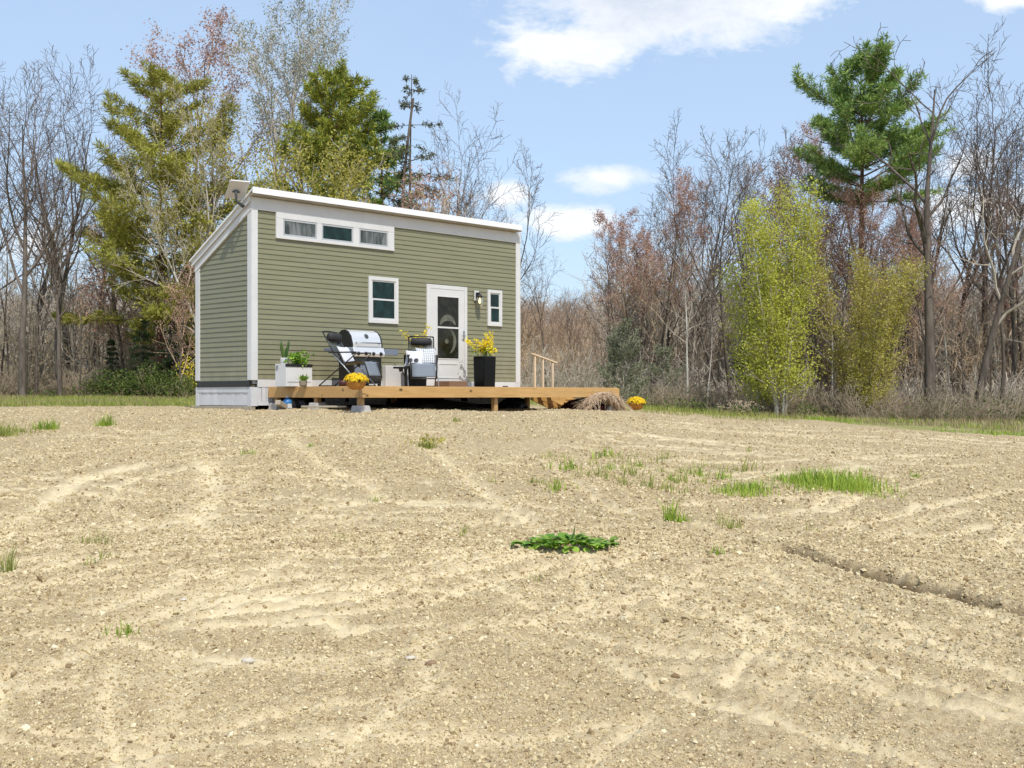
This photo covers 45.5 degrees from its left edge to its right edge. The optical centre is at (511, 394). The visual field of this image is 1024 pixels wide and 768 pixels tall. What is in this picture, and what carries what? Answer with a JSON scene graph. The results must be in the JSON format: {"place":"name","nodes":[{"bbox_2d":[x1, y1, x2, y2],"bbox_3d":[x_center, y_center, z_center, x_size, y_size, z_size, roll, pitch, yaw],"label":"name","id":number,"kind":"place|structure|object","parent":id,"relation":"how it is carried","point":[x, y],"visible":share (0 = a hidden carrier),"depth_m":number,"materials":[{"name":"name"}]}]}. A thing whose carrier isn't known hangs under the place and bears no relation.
{"place":"outdoors","nodes":[
{"label":"outdoors","id":0,"kind":"place"},
{"bbox_2d":[0,394,195,406],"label":"grass","id":1,"kind":"structure","parent":0,"point":[80,403],"depth_m":32.52,"materials":[{"name":"green plant"}]},
{"bbox_2d":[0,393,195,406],"bbox_3d":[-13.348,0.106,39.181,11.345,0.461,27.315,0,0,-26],"label":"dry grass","id":2,"kind":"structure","parent":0,"point":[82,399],"depth_m":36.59,"materials":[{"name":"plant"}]},
{"bbox_2d":[6,323,605,386],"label":"hill","id":3,"kind":"structure","parent":0,"point":[551,338],"depth_m":136.18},
{"bbox_2d":[0,282,1020,372],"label":"wood","id":4,"kind":"object","parent":3,"relation":"on","point":[553,331],"visible":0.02,"depth_m":128.52,"materials":[{"name":"plant"}]},
{"bbox_2d":[0,395,1023,767],"bbox_3d":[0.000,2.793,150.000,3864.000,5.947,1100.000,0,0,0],"label":"ground","id":5,"kind":"structure","parent":0,"point":[992,725],"depth_m":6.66,"materials":[{"name":"soil"}]},
{"bbox_2d":[0,193,31,374],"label":"bare sapling","id":6,"kind":"object","parent":5,"relation":"on","point":[5,305],"visible":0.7,"depth_m":51.52,"materials":[{"name":"grey plant"}]},
{"bbox_2d":[10,178,71,393],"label":"bare sapling","id":7,"kind":"object","parent":5,"relation":"on","point":[36,359],"visible":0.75,"depth_m":47.50,"materials":[{"name":"grey plant"}]},
{"bbox_2d":[2,168,93,396],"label":"bare tree","id":8,"kind":"object","parent":5,"relation":"on","point":[58,329],"visible":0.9,"depth_m":46.95,"materials":[{"name":"grey plant"}]},
{"bbox_2d":[0,47,99,396],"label":"bare tree","id":9,"kind":"object","parent":5,"relation":"on","point":[23,286],"visible":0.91,"depth_m":46.79,"materials":[{"name":"grey plant"}]},
{"bbox_2d":[0,61,101,305],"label":"bare tree","id":10,"kind":"object","parent":5,"relation":"on","point":[14,279],"visible":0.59,"depth_m":48.86,"materials":[{"name":"grey plant"}]},
{"bbox_2d":[0,83,123,389],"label":"bare tree","id":11,"kind":"object","parent":5,"relation":"on","point":[29,213],"visible":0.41,"depth_m":53.00,"materials":[{"name":"grey plant"}]},
{"bbox_2d":[0,126,123,383],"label":"bare tree","id":12,"kind":"object","parent":5,"relation":"on","point":[41,305],"visible":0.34,"depth_m":53.27,"materials":[{"name":"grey plant"}]},
{"bbox_2d":[0,44,155,396],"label":"bare tree","id":13,"kind":"object","parent":5,"relation":"on","point":[67,269],"visible":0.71,"depth_m":48.18,"materials":[{"name":"grey plant"}]},
{"bbox_2d":[0,354,198,396],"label":"brush","id":14,"kind":"object","parent":5,"relation":"on","point":[49,385],"visible":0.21,"depth_m":48.25,"materials":[{"name":"plant"}]},
{"bbox_2d":[38,139,172,377],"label":"bare tree","id":15,"kind":"object","parent":5,"relation":"on","point":[94,345],"visible":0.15,"depth_m":55.16,"materials":[{"name":"grey plant"}]},
{"bbox_2d":[75,192,143,375],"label":"bare tree","id":16,"kind":"object","parent":5,"relation":"on","point":[103,274],"visible":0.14,"depth_m":52.73,"materials":[{"name":"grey plant"}]},
{"bbox_2d":[97,340,124,396],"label":"hemlock","id":17,"kind":"object","parent":5,"relation":"on","point":[111,352],"visible":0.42,"depth_m":47.87,"materials":[{"name":"green plant"}]},
{"bbox_2d":[55,201,168,374],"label":"leafing tree","id":18,"kind":"object","parent":5,"relation":"on","point":[118,336],"visible":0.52,"depth_m":49.29,"materials":[{"name":"brown plant"}]},
{"bbox_2d":[93,364,138,396],"bbox_3d":[-14.882,-0.526,45.978,1.712,1.371,1.829,0,0,-18],"label":"green bush","id":19,"kind":"object","parent":5,"relation":"on","point":[119,381],"visible":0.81,"depth_m":45.78,"materials":[{"name":"green plant"}]},
{"bbox_2d":[112,318,163,396],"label":"hemlock","id":20,"kind":"object","parent":5,"relation":"on","point":[140,355],"visible":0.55,"depth_m":46.41,"materials":[{"name":"green plant"}]},
{"bbox_2d":[87,149,211,323],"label":"birch","id":21,"kind":"object","parent":5,"relation":"on","point":[153,213],"visible":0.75,"depth_m":45.17,"materials":[{"name":"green plant"}]},
{"bbox_2d":[120,359,182,396],"bbox_3d":[-13.205,-0.495,44.996,2.126,1.712,2.129,0,0,8],"label":"green bush","id":22,"kind":"object","parent":5,"relation":"on","point":[142,384],"visible":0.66,"depth_m":44.80,"materials":[{"name":"green plant"}]},
{"bbox_2d":[50,59,277,390],"bbox_3d":[-13.943,-6.321,47.952,9.384,13.319,8.688,0,0,22],"label":"pine","id":23,"kind":"object","parent":5,"relation":"on","point":[122,235],"visible":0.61,"depth_m":46.77,"materials":[{"name":"green plant"}]},
{"bbox_2d":[145,366,196,398],"bbox_3d":[-12.393,-0.389,43.912,1.754,1.396,1.778,0,0,41],"label":"green bush","id":24,"kind":"object","parent":5,"relation":"on","point":[163,388],"visible":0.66,"depth_m":43.85,"materials":[{"name":"green plant"}]},
{"bbox_2d":[151,258,194,395],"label":"budding maple","id":25,"kind":"object","parent":5,"relation":"on","point":[184,303],"visible":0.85,"depth_m":43.53,"materials":[{"name":"brown plant"}]},
{"bbox_2d":[152,303,196,397],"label":"hemlock","id":26,"kind":"object","parent":5,"relation":"on","point":[167,363],"visible":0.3,"depth_m":45.37,"materials":[{"name":"green plant"}]},
{"bbox_2d":[122,101,230,390],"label":"leafing tree","id":27,"kind":"object","parent":5,"relation":"on","point":[177,221],"visible":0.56,"depth_m":45.98,"materials":[{"name":"green plant"}]},
{"bbox_2d":[164,374,196,397],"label":"green bush","id":28,"kind":"object","parent":5,"relation":"on","point":[186,390],"visible":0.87,"depth_m":42.89,"materials":[{"name":"green plant"}]},
{"bbox_2d":[111,77,271,331],"bbox_3d":[-12.162,-5.964,46.998,6.857,12.708,4.790,0,0,-31],"label":"leafing tree","id":29,"kind":"object","parent":5,"relation":"on","point":[229,176],"visible":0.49,"depth_m":47.01,"materials":[{"name":"brown plant"}]},
{"bbox_2d":[138,72,247,260],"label":"birch","id":30,"kind":"object","parent":5,"relation":"on","point":[209,122],"visible":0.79,"depth_m":45.95,"materials":[{"name":"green plant"}]},
{"bbox_2d":[105,4,294,362],"bbox_3d":[-14.014,-8.360,53.247,7.712,17.332,7.303,0,0,45],"label":"budding maple","id":31,"kind":"object","parent":5,"relation":"on","point":[206,56],"visible":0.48,"depth_m":52.42,"materials":[{"name":"brown plant"}]},
{"bbox_2d":[201,127,353,230],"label":"leafing tree","id":32,"kind":"object","parent":5,"relation":"on","point":[299,158],"visible":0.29,"depth_m":46.20,"materials":[{"name":"green plant"}]},
{"bbox_2d":[224,2,370,193],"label":"poplar","id":33,"kind":"object","parent":5,"relation":"on","point":[279,73],"visible":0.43,"depth_m":51.60,"materials":[{"name":"plant"}]},
{"bbox_2d":[218,0,389,386],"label":"poplar","id":34,"kind":"object","parent":5,"relation":"on","point":[256,72],"visible":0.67,"depth_m":51.46,"materials":[{"name":"plant"}]},
{"bbox_2d":[272,58,414,209],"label":"pine","id":35,"kind":"object","parent":5,"relation":"on","point":[345,93],"visible":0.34,"depth_m":49.19,"materials":[{"name":"green plant"}]},
{"bbox_2d":[285,122,412,205],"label":"leafing tree","id":36,"kind":"object","parent":5,"relation":"on","point":[344,192],"visible":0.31,"depth_m":45.42,"materials":[{"name":"green plant"}]},
{"bbox_2d":[189,187,521,409],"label":"tiny house","id":37,"kind":"structure","parent":5,"relation":"on","point":[300,272],"depth_m":24.48,"materials":[{"name":"green plastic"}]},
{"bbox_2d":[224,180,249,207],"bbox_3d":[-5.166,-3.771,22.935,0.502,0.503,0.339,0,0,-8],"label":"satellite dish","id":38,"kind":"object","parent":37,"relation":"attached to","point":[236,190],"visible":1,"depth_m":22.89,"materials":[{"name":"white plastic"}]},
{"bbox_2d":[275,212,393,250],"bbox_3d":[-3.496,-3.252,24.403,0.047,0.497,2.946,0,0,44],"label":"window","id":39,"kind":"structure","parent":37,"relation":"in","point":[287,226],"depth_m":24.32,"materials":[{"name":"grey glass"}]},
{"bbox_2d":[368,276,398,323],"bbox_3d":[-2.665,-1.960,25.256,0.049,0.958,0.790,0,0,44],"label":"window","id":40,"kind":"structure","parent":37,"relation":"in","point":[383,292],"depth_m":25.24,"materials":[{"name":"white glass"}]},
{"bbox_2d":[430,288,465,380],"bbox_3d":[-1.391,-1.260,26.518,0.100,2.060,1.019,0,0,44],"label":"door","id":41,"kind":"structure","parent":37,"relation":"in","point":[446,306],"depth_m":26.57,"materials":[{"name":"white glass"}]},
{"bbox_2d":[487,290,501,326],"bbox_3d":[-0.396,-1.962,27.590,0.049,0.814,0.454,0,0,44],"label":"window","id":42,"kind":"structure","parent":37,"relation":"in","point":[494,297],"depth_m":27.57,"materials":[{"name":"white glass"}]},
{"bbox_2d":[345,105,436,212],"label":"pine","id":43,"kind":"object","parent":5,"relation":"on","point":[382,117],"visible":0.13,"depth_m":51.16,"materials":[{"name":"green plant"}]},
{"bbox_2d":[382,74,459,209],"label":"spruce","id":44,"kind":"object","parent":5,"relation":"on","point":[402,150],"visible":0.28,"depth_m":48.96,"materials":[{"name":"grey plant"}]},
{"bbox_2d":[382,162,468,213],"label":"leafing tree","id":45,"kind":"object","parent":5,"relation":"on","point":[416,191],"visible":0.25,"depth_m":44.65,"materials":[{"name":"grey plant"}]},
{"bbox_2d":[376,399,482,409],"bbox_3d":[-1.663,0.204,24.558,0.839,0.239,2.774,0,0,44],"label":"black tarp","id":46,"kind":"object","parent":5,"relation":"on","point":[432,403],"visible":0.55,"depth_m":24.23,"materials":[{"name":"plastic"}]},
{"bbox_2d":[357,158,502,220],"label":"bare tree","id":47,"kind":"object","parent":5,"relation":"on","point":[442,207],"visible":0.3,"depth_m":42.95,"materials":[{"name":"grey plant"}]},
{"bbox_2d":[268,386,618,412],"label":"wooden deck","id":48,"kind":"structure","parent":5,"relation":"on","point":[318,393],"depth_m":22.73,"materials":[{"name":"brown wood"}]},
{"bbox_2d":[275,364,312,386],"bbox_3d":[-4.066,-0.367,22.731,0.352,0.420,0.606,0,0,44],"label":"planter box","id":49,"kind":"object","parent":48,"relation":"on","point":[286,375],"visible":0.79,"depth_m":22.56,"materials":[{"name":"white wood"}]},
{"bbox_2d":[318,331,382,385],"bbox_3d":[-2.983,-0.678,22.598,1.050,1.039,0.623,0,0,21],"label":"folding recliner","id":50,"kind":"object","parent":48,"relation":"on","point":[333,339],"visible":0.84,"depth_m":22.53,"materials":[{"name":"black paint"}]},
{"bbox_2d":[344,372,368,389],"bbox_3d":[-2.682,-0.239,20.968,0.432,0.305,0.442,0,0,7],"label":"flower basket","id":51,"kind":"object","parent":48,"relation":"on","point":[356,381],"visible":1,"depth_m":20.85,"materials":[{"name":"yellow wicker"}]},
{"bbox_2d":[324,329,397,385],"bbox_3d":[-2.942,-0.715,23.916,0.589,1.116,1.483,0,0,44],"label":"gas grill","id":52,"kind":"object","parent":48,"relation":"on","point":[357,341],"visible":0.58,"depth_m":23.76,"materials":[{"name":"silver metal"}]},
{"bbox_2d":[398,323,431,385],"bbox_3d":[-1.926,-0.824,25.342,0.562,1.333,0.924,0,0,20],"label":"tall planter","id":53,"kind":"object","parent":48,"relation":"on","point":[417,382],"visible":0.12,"depth_m":25.11,"materials":[{"name":"plastic"}]},
{"bbox_2d":[406,336,438,386],"bbox_3d":[-1.779,-0.678,24.216,0.623,1.039,1.050,0,0,-8],"label":"folding recliner","id":54,"kind":"object","parent":48,"relation":"on","point":[424,370],"visible":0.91,"depth_m":23.91,"materials":[{"name":"black paint"}]},
{"bbox_2d":[464,331,496,386],"bbox_3d":[-0.664,-0.786,26.507,0.865,1.258,0.437,0,0,-34],"label":"tall planter","id":55,"kind":"object","parent":48,"relation":"on","point":[484,369],"visible":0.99,"depth_m":26.45,"materials":[{"name":"plastic"}]},
{"bbox_2d":[380,83,520,221],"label":"bare tree","id":56,"kind":"object","parent":5,"relation":"on","point":[467,171],"visible":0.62,"depth_m":45.17,"materials":[{"name":"grey plant"}]},
{"bbox_2d":[409,137,562,320],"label":"bare tree","id":57,"kind":"object","parent":5,"relation":"on","point":[520,189],"visible":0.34,"depth_m":44.28,"materials":[{"name":"grey plant"}]},
{"bbox_2d":[0,206,1023,397],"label":"thicket","id":58,"kind":"object","parent":5,"relation":"on","point":[42,325],"visible":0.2,"depth_m":52.46,"materials":[{"name":"plant"}]},
{"bbox_2d":[0,284,1023,400],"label":"thicket","id":59,"kind":"object","parent":5,"relation":"on","point":[138,363],"visible":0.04,"depth_m":52.14,"materials":[{"name":"plant"}]},
{"bbox_2d":[520,229,567,386],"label":"bare tree","id":60,"kind":"object","parent":5,"relation":"on","point":[535,293],"visible":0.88,"depth_m":46.45,"materials":[{"name":"grey plant"}]},
{"bbox_2d":[530,353,573,408],"bbox_3d":[1.048,-0.287,28.459,0.680,1.362,1.378,0,0,44],"label":"stair","id":61,"kind":"object","parent":5,"relation":"on","point":[552,402],"visible":0.49,"depth_m":28.32,"materials":[{"name":"wood"}]},
{"bbox_2d":[511,527,619,552],"bbox_3d":[0.362,0.975,8.275,0.758,0.142,0.599,0,0,0],"label":"broad leaf plant","id":62,"kind":"object","parent":5,"relation":"on","point":[547,540],"visible":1,"depth_m":8.17,"materials":[{"name":"green plant"}]},
{"bbox_2d":[543,288,592,364],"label":"bare tree","id":63,"kind":"object","parent":5,"relation":"on","point":[567,320],"visible":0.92,"depth_m":53.89,"materials":[{"name":"brown plant"}]},
{"bbox_2d":[572,390,632,410],"bbox_3d":[1.933,0.133,25.854,0.793,0.522,1.653,0,0,44],"label":"straw bundle","id":64,"kind":"object","parent":5,"relation":"on","point":[589,402],"visible":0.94,"depth_m":25.77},
{"bbox_2d":[594,317,654,404],"bbox_3d":[3.700,-1.007,40.027,1.961,3.147,1.876,0,0,-8],"label":"cedar bush","id":65,"kind":"object","parent":5,"relation":"on","point":[616,352],"visible":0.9,"depth_m":39.78,"materials":[{"name":"plant"}]},
{"bbox_2d":[569,192,684,389],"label":"bare tree","id":66,"kind":"object","parent":5,"relation":"on","point":[611,316],"visible":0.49,"depth_m":49.72,"materials":[{"name":"brown plant"}]},
{"bbox_2d":[585,162,715,397],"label":"budding maple","id":67,"kind":"object","parent":5,"relation":"on","point":[648,251],"visible":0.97,"depth_m":45.45,"materials":[{"name":"brown plant"}]},
{"bbox_2d":[645,344,684,405],"bbox_3d":[5.316,-0.597,42.463,1.400,2.469,1.450,0,0,42],"label":"cedar bush","id":68,"kind":"object","parent":5,"relation":"on","point":[664,350],"visible":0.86,"depth_m":42.45,"materials":[{"name":"plant"}]},
{"bbox_2d":[620,145,725,388],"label":"bare tree","id":69,"kind":"object","parent":5,"relation":"on","point":[678,253],"visible":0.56,"depth_m":46.80,"materials":[{"name":"grey plant"}]},
{"bbox_2d":[653,495,692,522],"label":"grass tuft","id":70,"kind":"object","parent":5,"relation":"on","point":[672,517],"visible":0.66,"depth_m":9.53,"materials":[{"name":"plant"}]},
{"bbox_2d":[656,202,710,396],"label":"bare sapling","id":71,"kind":"object","parent":5,"relation":"on","point":[686,342],"visible":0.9,"depth_m":43.90,"materials":[{"name":"brown wood"}]},
{"bbox_2d":[631,151,777,375],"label":"bare tree","id":72,"kind":"object","parent":5,"relation":"on","point":[712,227],"visible":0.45,"depth_m":51.94,"materials":[{"name":"grey plant"}]},
{"bbox_2d":[649,141,778,388],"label":"bare tree","id":73,"kind":"object","parent":5,"relation":"on","point":[712,305],"visible":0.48,"depth_m":47.84,"materials":[{"name":"grey plant"}]},
{"bbox_2d":[644,109,822,409],"bbox_3d":[7.514,-5.019,44.542,7.266,11.662,6.176,0,0,23],"label":"bare tree","id":74,"kind":"object","parent":5,"relation":"on","point":[746,181],"visible":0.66,"depth_m":44.37,"materials":[{"name":"grey plant"}]},
{"bbox_2d":[700,477,784,497],"bbox_3d":[2.197,0.836,11.442,0.744,0.156,1.245,0,0,21],"label":"grass clump","id":75,"kind":"object","parent":5,"relation":"on","point":[753,487],"visible":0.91,"depth_m":11.30,"materials":[{"name":"plant"}]},
{"bbox_2d":[691,126,807,330],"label":"bare tree","id":76,"kind":"object","parent":5,"relation":"on","point":[737,243],"visible":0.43,"depth_m":49.97,"materials":[{"name":"grey plant"}]},
{"bbox_2d":[712,254,793,413],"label":"aspen","id":77,"kind":"object","parent":5,"relation":"on","point":[734,296],"visible":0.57,"depth_m":39.19,"materials":[{"name":"plant"}]},
{"bbox_2d":[520,276,1023,402],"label":"thicket","id":78,"kind":"object","parent":5,"relation":"on","point":[969,360],"visible":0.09,"depth_m":49.24,"materials":[{"name":"plant"}]},
{"bbox_2d":[520,335,1023,413],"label":"brush","id":79,"kind":"object","parent":5,"relation":"on","point":[591,383],"visible":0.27,"depth_m":45.52,"materials":[{"name":"plant"}]},
{"bbox_2d":[724,174,837,416],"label":"aspen","id":80,"kind":"object","parent":5,"relation":"on","point":[776,343],"visible":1,"depth_m":38.19,"materials":[{"name":"plant"}]},
{"bbox_2d":[715,117,851,389],"bbox_3d":[11.466,-5.149,49.808,5.776,12.070,6.291,0,0,33],"label":"budding maple","id":81,"kind":"object","parent":5,"relation":"on","point":[812,142],"visible":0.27,"depth_m":49.57,"materials":[{"name":"brown plant"}]},
{"bbox_2d":[729,135,852,362],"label":"bare tree","id":82,"kind":"object","parent":5,"relation":"on","point":[790,203],"visible":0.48,"depth_m":45.45,"materials":[{"name":"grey plant"}]},
{"bbox_2d":[744,147,895,402],"bbox_3d":[11.220,-4.288,45.229,4.868,10.415,6.949,0,0,-25],"label":"budding maple","id":83,"kind":"object","parent":5,"relation":"on","point":[858,233],"visible":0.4,"depth_m":44.54,"materials":[{"name":"brown plant"}]},
{"bbox_2d":[636,384,1023,422],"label":"ground cover","id":84,"kind":"object","parent":5,"relation":"on","point":[755,409],"visible":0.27,"depth_m":38.39,"materials":[{"name":"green plant"}]},
{"bbox_2d":[641,371,1023,421],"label":"brush","id":85,"kind":"object","parent":5,"relation":"on","point":[846,407],"visible":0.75,"depth_m":39.49,"materials":[{"name":"plant"}]},
{"bbox_2d":[759,462,918,499],"bbox_3d":[3.046,0.775,11.942,1.485,0.266,2.907,0,0,0],"label":"grass clump","id":86,"kind":"object","parent":5,"relation":"on","point":[841,482],"visible":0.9,"depth_m":11.71,"materials":[{"name":"plant"}]},
{"bbox_2d":[788,143,941,378],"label":"bare tree","id":87,"kind":"object","parent":5,"relation":"on","point":[847,225],"visible":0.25,"depth_m":49.75,"materials":[{"name":"brown plant"}]},
{"bbox_2d":[801,242,933,416],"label":"leafing tree","id":88,"kind":"object","parent":5,"relation":"on","point":[876,327],"visible":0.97,"depth_m":39.16,"materials":[{"name":"green plant"}]},
{"bbox_2d":[790,31,955,387],"bbox_3d":[13.195,-6.036,45.032,6.106,14.074,7.783,0,0,0],"label":"white pine","id":89,"kind":"object","parent":5,"relation":"on","point":[840,92],"visible":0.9,"depth_m":43.94,"materials":[{"name":"green plant"}]},
{"bbox_2d":[792,23,1000,419],"bbox_3d":[12.420,-5.700,41.590,6.686,13.497,5.822,0,0,41],"label":"dead tree","id":90,"kind":"object","parent":5,"relation":"on","point":[929,368],"visible":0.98,"depth_m":41.02,"materials":[{"name":"wood"}]},
{"bbox_2d":[841,185,962,386],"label":"budding maple","id":91,"kind":"object","parent":5,"relation":"on","point":[889,246],"visible":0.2,"depth_m":50.56,"materials":[{"name":"brown plant"}]},
{"bbox_2d":[852,109,971,389],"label":"bare tree","id":92,"kind":"object","parent":5,"relation":"on","point":[922,212],"visible":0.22,"depth_m":51.07,"materials":[{"name":"grey plant"}]},
{"bbox_2d":[870,204,981,396],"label":"budding maple","id":93,"kind":"object","parent":5,"relation":"on","point":[914,236],"visible":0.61,"depth_m":43.94,"materials":[{"name":"brown plant"}]},
{"bbox_2d":[885,112,1010,366],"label":"bare tree","id":94,"kind":"object","parent":5,"relation":"on","point":[947,223],"visible":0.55,"depth_m":47.43,"materials":[{"name":"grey plant"}]},
{"bbox_2d":[875,109,1023,383],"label":"bare tree","id":95,"kind":"object","parent":5,"relation":"on","point":[966,277],"visible":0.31,"depth_m":51.99,"materials":[{"name":"grey plant"}]},
{"bbox_2d":[911,16,1023,395],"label":"bare tree","id":96,"kind":"object","parent":5,"relation":"on","point":[990,195],"visible":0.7,"depth_m":48.64,"materials":[{"name":"grey plant"}]},
{"bbox_2d":[923,94,1023,384],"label":"bare tree","id":97,"kind":"object","parent":5,"relation":"on","point":[1017,302],"visible":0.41,"depth_m":49.67,"materials":[{"name":"grey plant"}]},
{"bbox_2d":[943,143,1023,417],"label":"dead tree","id":98,"kind":"object","parent":5,"relation":"on","point":[985,364],"visible":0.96,"depth_m":40.13,"materials":[{"name":"grey plant"}]},
{"bbox_2d":[945,75,1023,397],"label":"bare tree","id":99,"kind":"object","parent":5,"relation":"on","point":[1014,335],"visible":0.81,"depth_m":46.59,"materials":[{"name":"grey plant"}]},
{"bbox_2d":[948,156,1023,416],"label":"bare tree","id":100,"kind":"object","parent":5,"relation":"on","point":[1003,378],"visible":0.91,"depth_m":43.75,"materials":[{"name":"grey plant"}]},
{"bbox_2d":[953,184,1023,382],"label":"budding maple","id":101,"kind":"object","parent":5,"relation":"on","point":[1007,333],"visible":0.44,"depth_m":49.19,"materials":[{"name":"brown plant"}]},
{"bbox_2d":[959,139,1023,310],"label":"bare tree","id":102,"kind":"object","parent":5,"relation":"on","point":[1005,220],"visible":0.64,"depth_m":47.13,"materials":[{"name":"grey plant"}]},
{"bbox_2d":[0,0,1023,323],"label":"sky","id":103,"kind":"structure","parent":0,"point":[587,86],"materials":[{"name":"blue"}]},
{"bbox_2d":[521,397,803,422],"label":"mixed grass","id":104,"kind":"structure","parent":0,"point":[708,413],"depth_m":34.14,"materials":[{"name":"green plant"}]},
{"bbox_2d":[709,407,1023,432],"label":"dry grass","id":105,"kind":"structure","parent":0,"point":[987,423],"depth_m":34.09,"materials":[{"name":"plant"}]},
{"bbox_2d":[804,414,1023,435],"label":"grass","id":106,"kind":"structure","parent":0,"point":[828,418],"depth_m":33.42,"materials":[{"name":"plant"}]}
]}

